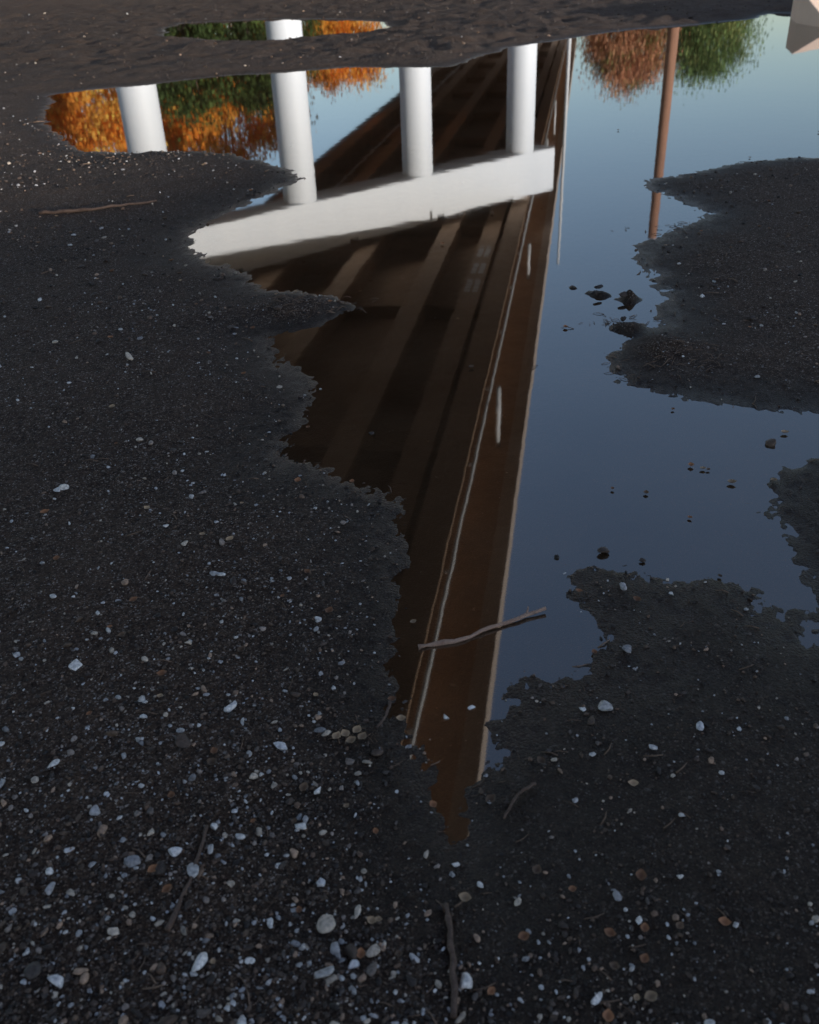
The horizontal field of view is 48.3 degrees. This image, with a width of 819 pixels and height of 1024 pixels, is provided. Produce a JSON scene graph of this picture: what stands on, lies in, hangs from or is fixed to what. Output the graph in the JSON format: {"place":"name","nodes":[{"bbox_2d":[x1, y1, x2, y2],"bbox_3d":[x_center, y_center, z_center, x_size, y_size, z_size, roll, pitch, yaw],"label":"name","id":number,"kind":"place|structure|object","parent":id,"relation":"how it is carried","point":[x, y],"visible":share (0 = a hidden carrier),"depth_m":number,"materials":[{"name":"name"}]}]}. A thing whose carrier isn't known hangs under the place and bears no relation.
{"place":"outdoors","nodes":[
{"label":"outdoors","id":0,"kind":"place"},
{"bbox_2d":[0,0,818,1023],"bbox_3d":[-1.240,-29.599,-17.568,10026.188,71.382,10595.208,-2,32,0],"label":"ground","id":1,"kind":"structure","parent":0,"point":[526,282],"depth_m":2.27,"materials":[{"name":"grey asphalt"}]},
{"bbox_2d":[38,200,156,213],"bbox_3d":[-1.694,-1.661,4.983,0.628,0.028,0.085,-13,33,-16],"label":"twig","id":2,"kind":"object","parent":1,"relation":"on","point":[86,209],"visible":1,"depth_m":4.94,"materials":[{"name":"brown wood"}]},
{"bbox_2d":[164,825,208,931],"bbox_3d":[-0.328,0.541,1.361,0.013,0.011,0.183,2,32,7],"label":"twig","id":3,"kind":"object","parent":1,"relation":"on","point":[171,922],"visible":1,"depth_m":1.33,"materials":[{"name":"brown wood"}]},
{"bbox_2d":[376,701,391,728],"bbox_3d":[-0.045,0.372,1.670,0.009,0.010,0.075,7,33,15],"label":"twig","id":4,"kind":"object","parent":1,"relation":"on","point":[386,713],"visible":1,"depth_m":1.67,"materials":[{"name":"wood"}]},
{"bbox_2d":[0,121,818,1023],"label":"twig litter","id":5,"kind":"object","parent":1,"relation":"on","point":[386,577],"visible":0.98,"depth_m":1.82,"materials":[{"name":"brown wood"}]},
{"bbox_2d":[40,129,818,1021],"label":"leaf litter","id":6,"kind":"object","parent":1,"relation":"on","point":[614,965],"visible":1,"depth_m":1.49,"materials":[{"name":"brown plant"}]},
{"bbox_2d":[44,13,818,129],"bbox_3d":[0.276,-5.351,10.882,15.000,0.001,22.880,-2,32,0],"label":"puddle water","id":7,"kind":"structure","parent":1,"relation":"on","point":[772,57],"depth_m":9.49,"materials":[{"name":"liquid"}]},
{"bbox_2d":[418,606,546,648],"bbox_3d":[0.152,0.237,1.870,0.289,0.019,0.027,-15,34,-19],"label":"twig","id":8,"kind":"object","parent":7,"relation":"on","point":[464,638],"visible":1,"depth_m":1.86,"materials":[{"name":"brown wood"}]},
{"bbox_2d":[443,902,458,1019],"bbox_3d":[0.058,0.614,1.259,0.015,0.016,0.171,-2,32,0],"label":"twig","id":9,"kind":"object","parent":1,"relation":"on","point":[452,973],"visible":1,"depth_m":1.25,"materials":[{"name":"brown wood"}]},
{"bbox_2d":[503,782,535,818],"bbox_3d":[0.177,0.469,1.493,0.014,0.007,0.094,22,40,34],"label":"twig","id":10,"kind":"object","parent":1,"relation":"on","point":[532,784],"visible":1,"depth_m":1.50,"materials":[{"name":"wood"}]},
{"bbox_2d":[790,0,818,26],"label":"concrete ramp","id":11,"kind":"structure","parent":1,"relation":"on","point":[805,12],"depth_m":13.41,"materials":[{"name":"grey concrete"}]}
]}

